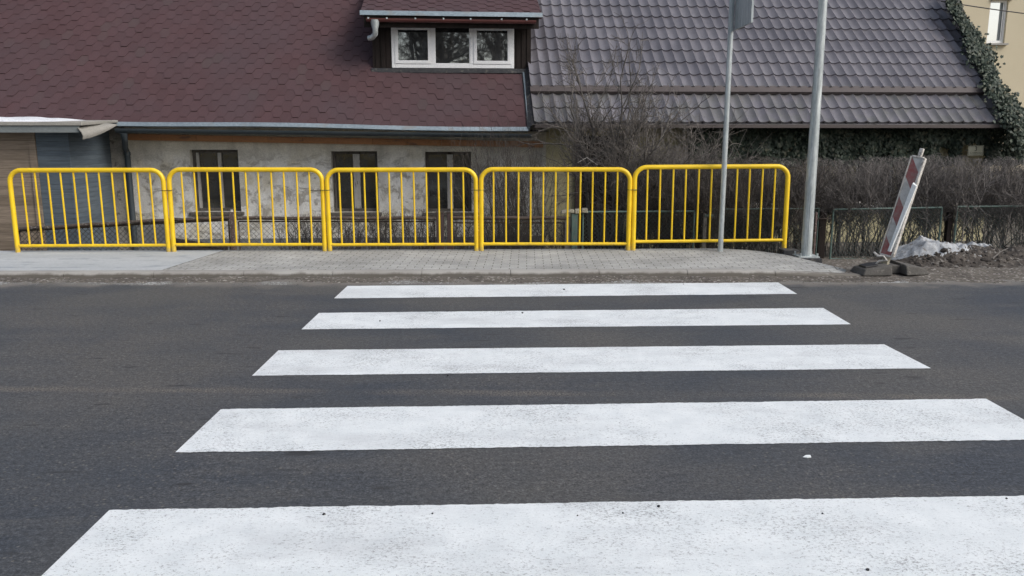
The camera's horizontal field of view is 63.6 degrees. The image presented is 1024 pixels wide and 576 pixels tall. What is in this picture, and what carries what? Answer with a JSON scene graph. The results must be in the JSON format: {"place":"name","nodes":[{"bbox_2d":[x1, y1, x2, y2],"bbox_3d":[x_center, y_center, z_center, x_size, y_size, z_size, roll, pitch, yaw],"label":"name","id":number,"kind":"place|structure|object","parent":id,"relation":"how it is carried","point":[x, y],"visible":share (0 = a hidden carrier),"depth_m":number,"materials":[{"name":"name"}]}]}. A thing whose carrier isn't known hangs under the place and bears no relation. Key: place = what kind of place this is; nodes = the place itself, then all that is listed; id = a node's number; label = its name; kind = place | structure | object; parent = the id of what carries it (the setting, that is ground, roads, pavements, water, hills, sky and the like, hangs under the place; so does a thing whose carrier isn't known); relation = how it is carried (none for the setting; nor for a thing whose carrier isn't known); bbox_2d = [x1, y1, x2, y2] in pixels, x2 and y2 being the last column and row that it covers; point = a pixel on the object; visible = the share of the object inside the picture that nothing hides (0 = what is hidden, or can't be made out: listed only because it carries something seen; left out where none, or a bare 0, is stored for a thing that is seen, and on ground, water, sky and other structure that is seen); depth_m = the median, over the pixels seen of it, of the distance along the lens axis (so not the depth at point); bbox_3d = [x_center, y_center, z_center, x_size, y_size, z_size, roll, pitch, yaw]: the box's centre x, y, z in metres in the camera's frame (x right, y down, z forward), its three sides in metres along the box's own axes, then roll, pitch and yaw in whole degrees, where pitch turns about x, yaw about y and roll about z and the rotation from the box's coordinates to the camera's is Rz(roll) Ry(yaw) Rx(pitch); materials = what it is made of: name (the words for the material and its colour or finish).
{"place":"outdoors","nodes":[
{"label":"outdoors","id":0,"kind":"place"},
{"bbox_2d":[0,250,223,270],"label":"pavement","id":1,"kind":"structure","parent":0,"point":[99,260],"depth_m":10.16,"materials":[{"name":"concrete"}]},
{"bbox_2d":[7,168,170,252],"bbox_3d":[-5.478,-0.947,10.713,2.006,1.215,0.058,0,11,-2],"label":"barrier","id":2,"kind":"object","parent":1,"relation":"on","point":[11,175],"visible":1,"depth_m":10.68,"materials":[{"name":"yellow metal"}]},
{"bbox_2d":[0,279,1023,575],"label":"road","id":3,"kind":"structure","parent":0,"point":[248,429],"depth_m":4.52,"materials":[{"name":"grey asphalt"}]},
{"bbox_2d":[0,266,1022,285],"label":"curb","id":4,"kind":"structure","parent":3,"relation":"on","point":[553,280],"depth_m":9.08,"materials":[{"name":"concrete"}]},
{"bbox_2d":[0,209,1023,282],"bbox_3d":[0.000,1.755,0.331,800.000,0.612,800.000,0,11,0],"label":"ground","id":5,"kind":"structure","parent":0,"point":[992,274],"depth_m":9.18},
{"bbox_2d":[0,120,118,250],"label":"shed","id":6,"kind":"structure","parent":5,"relation":"on","point":[64,144],"depth_m":12.21,"materials":[{"name":"grey wood"}]},
{"bbox_2d":[0,117,79,121],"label":"snow patch","id":7,"kind":"object","parent":6,"relation":"on","point":[23,119],"visible":0.98,"depth_m":11.91,"materials":[{"name":"white snow"}]},
{"bbox_2d":[18,219,165,250],"bbox_3d":[-5.871,-0.557,11.609,2.127,0.836,0.070,0,11,0],"label":"fence","id":8,"kind":"object","parent":5,"relation":"on","point":[148,222],"visible":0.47,"depth_m":11.57,"materials":[{"name":"metal"}]},
{"bbox_2d":[176,246,217,249],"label":"timber beam","id":9,"kind":"structure","parent":5,"relation":"on","point":[187,248],"depth_m":12.13,"materials":[{"name":"brown wood"}]},
{"bbox_2d":[169,216,230,249],"bbox_3d":[-4.394,-0.578,11.609,0.882,0.877,0.068,0,11,0],"label":"fence","id":10,"kind":"object","parent":5,"relation":"on","point":[191,220],"visible":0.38,"depth_m":11.56,"materials":[{"name":"metal"}]},
{"bbox_2d":[176,239,227,249],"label":"timber beam","id":11,"kind":"structure","parent":5,"relation":"on","point":[212,247],"depth_m":12.40,"materials":[{"name":"brown wood"}]},
{"bbox_2d":[229,210,236,249],"bbox_3d":[-3.920,-0.535,11.640,0.062,1.141,0.062,0,11,0],"label":"fence post","id":12,"kind":"object","parent":5,"relation":"on","point":[232,225],"visible":0.5,"depth_m":11.56,"materials":[{"name":"grey"}]},
{"bbox_2d":[0,0,548,249],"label":"old house","id":13,"kind":"structure","parent":5,"relation":"on","point":[324,87],"depth_m":13.72,"materials":[{"name":"paint"}]},
{"bbox_2d":[189,150,244,215],"bbox_3d":[-4.880,-1.743,13.623,0.881,1.065,0.246,-1,11,-4],"label":"window","id":14,"kind":"structure","parent":13,"relation":"in","point":[201,158],"depth_m":13.72,"materials":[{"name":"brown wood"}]},
{"bbox_2d":[331,151,381,215],"bbox_3d":[-2.619,-1.748,13.790,0.866,1.060,0.246,-1,11,-4],"label":"window","id":15,"kind":"structure","parent":13,"relation":"in","point":[341,159],"depth_m":13.87,"materials":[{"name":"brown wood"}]},
{"bbox_2d":[422,152,473,215],"bbox_3d":[-1.070,-1.758,13.903,0.879,1.061,0.246,-1,11,-4],"label":"window","id":16,"kind":"structure","parent":13,"relation":"in","point":[433,159],"depth_m":14.00,"materials":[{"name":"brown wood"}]},
{"bbox_2d":[391,28,513,68],"bbox_3d":[-1.002,-4.105,14.032,2.078,0.713,0.082,-1,11,-4],"label":"dormer window","id":17,"kind":"structure","parent":13,"relation":"in","point":[411,47],"depth_m":14.03,"materials":[{"name":"white plastic"}]},
{"bbox_2d":[236,216,435,249],"bbox_3d":[-2.454,-0.578,11.614,2.783,0.874,0.067,0,11,0],"label":"fence","id":18,"kind":"object","parent":5,"relation":"on","point":[332,218],"visible":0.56,"depth_m":11.56,"materials":[{"name":"metal"}]},
{"bbox_2d":[266,207,459,249],"bbox_3d":[-2.045,-0.662,12.105,3.087,1.030,1.458,0,11,0],"label":"hedge","id":19,"kind":"object","parent":5,"relation":"on","point":[357,237],"visible":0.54,"depth_m":11.95,"materials":[{"name":"plant"}]},
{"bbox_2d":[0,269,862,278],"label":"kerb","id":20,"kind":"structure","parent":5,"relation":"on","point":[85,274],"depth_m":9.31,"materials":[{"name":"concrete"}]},
{"bbox_2d":[436,212,443,248],"bbox_3d":[-1.008,-0.521,11.652,0.110,1.109,0.110,0,11,0],"label":"fence post","id":21,"kind":"object","parent":5,"relation":"on","point":[441,227],"visible":0.47,"depth_m":11.54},
{"bbox_2d":[446,212,453,248],"bbox_3d":[-0.868,-0.521,11.652,0.096,1.109,0.096,0,11,0],"label":"fence post","id":22,"kind":"object","parent":5,"relation":"on","point":[449,228],"visible":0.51,"depth_m":11.55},
{"bbox_2d":[164,248,845,272],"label":"pavement bricks","id":23,"kind":"object","parent":5,"relation":"on","point":[510,259],"visible":0.94,"depth_m":10.08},
{"bbox_2d":[167,167,326,251],"bbox_3d":[-3.453,-0.964,10.778,2.032,1.215,0.058,0,10,-2],"label":"barrier","id":24,"kind":"object","parent":23,"relation":"on","point":[174,244],"visible":0.98,"depth_m":10.74,"materials":[{"name":"yellow metal"}]},
{"bbox_2d":[325,167,478,250],"bbox_3d":[-1.437,-0.967,10.815,1.993,1.215,0.058,0,11,-1],"label":"barrier","id":25,"kind":"object","parent":23,"relation":"on","point":[472,173],"visible":0.96,"depth_m":10.78,"materials":[{"name":"yellow metal"}]},
{"bbox_2d":[479,167,631,250],"bbox_3d":[0.569,-0.976,10.843,2.005,1.215,0.060,0,11,-1],"label":"barrier","id":26,"kind":"object","parent":23,"relation":"on","point":[482,243],"visible":0.97,"depth_m":10.81,"materials":[{"name":"yellow metal"}]},
{"bbox_2d":[631,164,789,250],"bbox_3d":[2.625,-1.021,10.915,2.103,1.215,0.061,-1,10,-3],"label":"barrier","id":27,"kind":"object","parent":23,"relation":"on","point":[783,240],"visible":0.93,"depth_m":10.88,"materials":[{"name":"yellow metal"}]},
{"bbox_2d":[422,210,594,248],"bbox_3d":[-0.046,-0.612,11.940,2.483,0.989,1.559,3,11,17],"label":"hedge","id":28,"kind":"object","parent":5,"relation":"on","point":[524,231],"visible":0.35,"depth_m":11.92,"materials":[{"name":"plant"}]},
{"bbox_2d":[452,216,565,248],"bbox_3d":[-0.048,-0.580,11.621,1.610,0.877,0.067,0,11,0],"label":"fence","id":29,"kind":"object","parent":5,"relation":"on","point":[512,218],"visible":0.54,"depth_m":11.57,"materials":[{"name":"metal"}]},
{"bbox_2d":[433,105,588,248],"bbox_3d":[-0.037,-1.509,12.481,2.252,2.552,2.024,0,11,0],"label":"bush","id":30,"kind":"object","parent":5,"relation":"on","point":[513,188],"visible":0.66,"depth_m":12.22,"materials":[{"name":"brown plant"}]},
{"bbox_2d":[564,217,570,248],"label":"fence post","id":31,"kind":"object","parent":5,"relation":"on","point":[569,234],"visible":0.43,"depth_m":11.59,"materials":[{"name":"grey wood"}]},
{"bbox_2d":[561,208,587,248],"bbox_3d":[0.872,-0.546,11.643,0.373,1.162,0.138,0,11,0],"label":"fence post","id":32,"kind":"object","parent":5,"relation":"on","point":[574,221],"visible":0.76,"depth_m":11.53,"materials":[{"name":"metal"}]},
{"bbox_2d":[510,12,714,248],"bbox_3d":[1.464,-2.086,12.287,3.067,3.778,3.117,0,11,0],"label":"lilac shrub","id":33,"kind":"object","parent":5,"relation":"on","point":[632,130],"visible":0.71,"depth_m":12.31,"materials":[{"name":"brown plant"}]},
{"bbox_2d":[581,210,694,248],"bbox_3d":[1.776,-0.622,11.642,1.590,0.951,0.028,0,11,0],"label":"fence","id":34,"kind":"object","parent":5,"relation":"on","point":[623,212],"visible":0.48,"depth_m":11.59,"materials":[{"name":"metal"}]},
{"bbox_2d":[618,142,745,245],"bbox_3d":[2.592,-1.310,12.751,2.274,1.863,2.129,0,11,0],"label":"bush","id":35,"kind":"object","parent":5,"relation":"on","point":[674,154],"visible":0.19,"depth_m":12.24,"materials":[{"name":"brown plant"}]},
{"bbox_2d":[701,214,712,247],"bbox_3d":[2.753,-0.508,11.658,0.145,1.082,0.065,0,11,0],"label":"fence post","id":36,"kind":"object","parent":5,"relation":"on","point":[704,231],"visible":0.42,"depth_m":11.59,"materials":[{"name":"grey wood"}]},
{"bbox_2d":[572,93,844,254],"bbox_3d":[2.702,-1.652,12.601,4.289,2.664,3.151,-6,12,-27],"label":"bush","id":37,"kind":"object","parent":5,"relation":"on","point":[693,146],"visible":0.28,"depth_m":12.21,"materials":[{"name":"brown plant"}]},
{"bbox_2d":[593,152,858,252],"bbox_3d":[2.997,-1.048,12.009,3.895,1.824,2.418,-2,11,-11],"label":"hedge","id":38,"kind":"object","parent":5,"relation":"on","point":[704,199],"visible":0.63,"depth_m":11.70,"materials":[{"name":"brown plant"}]},
{"bbox_2d":[718,0,753,251],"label":"sign pole","id":39,"kind":"object","parent":5,"relation":"on","point":[743,16],"visible":0.84,"depth_m":10.43,"materials":[{"name":"metal"}]},
{"bbox_2d":[711,208,819,254],"bbox_3d":[3.555,-0.638,11.644,1.508,0.983,0.016,0,11,0],"label":"fence","id":40,"kind":"object","parent":5,"relation":"on","point":[750,209],"visible":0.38,"depth_m":11.61,"materials":[{"name":"metal"}]},
{"bbox_2d":[522,0,1011,248],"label":"tiled house","id":41,"kind":"structure","parent":5,"relation":"on","point":[894,63],"depth_m":14.38,"materials":[{"name":"grey tile"}]},
{"bbox_2d":[580,136,623,248],"bbox_3d":[1.491,-1.367,14.287,0.975,2.597,0.039,-1,11,-4],"label":"door","id":42,"kind":"structure","parent":41,"relation":"in","point":[583,202],"depth_m":14.25,"materials":[{"name":"brown wood"}]},
{"bbox_2d":[686,128,1023,166],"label":"ivy","id":43,"kind":"object","parent":41,"relation":"attached to","point":[845,144],"visible":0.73,"depth_m":13.98,"materials":[{"name":"green plant"}]},
{"bbox_2d":[856,150,892,207],"bbox_3d":[6.320,-1.901,14.390,0.785,0.992,0.196,-1,11,-4],"label":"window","id":44,"kind":"structure","parent":41,"relation":"in","point":[859,150],"depth_m":14.43,"materials":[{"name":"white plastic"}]},
{"bbox_2d":[965,145,983,155],"bbox_3d":[7.915,-2.378,14.240,0.277,0.173,0.292,-1,11,-4],"label":"number plate","id":45,"kind":"object","parent":41,"relation":"attached to","point":[973,150],"visible":1,"depth_m":14.10,"materials":[{"name":"white metal"}]},
{"bbox_2d":[941,1,1023,13],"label":"overhead cable","id":46,"kind":"object","parent":41,"relation":"attached to","point":[989,8],"visible":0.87,"depth_m":16.09,"materials":[{"name":"black plastic"}]},
{"bbox_2d":[945,0,1023,162],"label":"ivy","id":47,"kind":"object","parent":41,"relation":"attached to","point":[1011,113],"visible":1,"depth_m":14.25,"materials":[{"name":"green plant"}]},
{"bbox_2d":[778,248,799,254],"bbox_3d":[3.647,-0.352,10.904,0.258,0.334,0.249,0,11,0],"label":"broken slab","id":48,"kind":"object","parent":5,"relation":"on","point":[787,251],"depth_m":10.78,"materials":[{"name":"grey concrete"}]},
{"bbox_2d":[789,0,827,262],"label":"lamp post","id":49,"kind":"object","parent":5,"relation":"on","point":[809,204],"visible":0.81,"depth_m":10.19,"materials":[{"name":"metal"}]},
{"bbox_2d":[812,212,817,254],"bbox_3d":[4.158,-0.479,11.370,0.028,1.131,0.028,0,11,0],"label":"fence post","id":50,"kind":"object","parent":5,"relation":"on","point":[815,229],"visible":0.56,"depth_m":11.30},
{"bbox_2d":[815,211,830,257],"bbox_3d":[4.358,-0.528,11.699,0.220,1.105,0.118,0,11,0],"label":"fence post","id":51,"kind":"object","parent":5,"relation":"on","point":[821,236],"visible":0.58,"depth_m":11.62,"materials":[{"name":"brown wood"}]},
{"bbox_2d":[728,153,1023,256],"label":"hedge","id":52,"kind":"object","parent":5,"relation":"on","point":[998,186],"visible":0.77,"depth_m":11.71,"materials":[{"name":"brown plant"}]},
{"bbox_2d":[829,207,942,258],"bbox_3d":[5.265,-0.747,11.629,1.548,0.802,0.028,0,11,0],"label":"fence","id":53,"kind":"object","parent":5,"relation":"on","point":[881,209],"visible":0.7,"depth_m":11.61,"materials":[{"name":"metal"}]},
{"bbox_2d":[850,148,928,275],"bbox_3d":[4.343,-0.863,9.377,0.790,1.435,0.391,-1,11,-6],"label":"delineator board","id":54,"kind":"object","parent":5,"relation":"on","point":[902,207],"visible":1,"depth_m":9.37,"materials":[{"name":"plastic"}]},
{"bbox_2d":[870,243,1023,267],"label":"soil heap","id":55,"kind":"object","parent":5,"relation":"on","point":[1012,256],"visible":0.7,"depth_m":10.20,"materials":[{"name":"brown soil"}]},
{"bbox_2d":[891,235,981,259],"bbox_3d":[5.348,-0.486,10.610,0.993,0.354,0.800,0,11,0],"label":"snow patch","id":56,"kind":"object","parent":55,"relation":"on","point":[916,247],"visible":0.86,"depth_m":10.39,"materials":[{"name":"white snow"}]},
{"bbox_2d":[961,241,999,250],"bbox_3d":[5.967,-0.529,10.705,0.477,0.178,0.440,0,11,0],"label":"snow patch","id":57,"kind":"object","parent":55,"relation":"on","point":[978,244],"visible":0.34,"depth_m":10.54,"materials":[{"name":"white snow"}]},
{"bbox_2d":[944,212,953,242],"bbox_3d":[6.170,-0.528,11.723,0.070,1.097,0.070,0,11,0],"label":"fence post","id":58,"kind":"object","parent":5,"relation":"on","point":[948,229],"visible":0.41,"depth_m":11.64,"materials":[{"name":"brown wood"}]},
{"bbox_2d":[953,205,1023,248],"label":"fence","id":59,"kind":"object","parent":5,"relation":"on","point":[955,228],"visible":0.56,"depth_m":11.60,"materials":[{"name":"metal"}]},
{"bbox_2d":[961,0,1023,183],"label":"cream house","id":60,"kind":"structure","parent":5,"relation":"on","point":[1004,30],"depth_m":21.22,"materials":[{"name":"paint"}]},
{"bbox_2d":[984,1,1008,44],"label":"window","id":61,"kind":"structure","parent":60,"relation":"in","point":[996,24],"depth_m":21.21,"materials":[{"name":"white plastic"}]}
]}

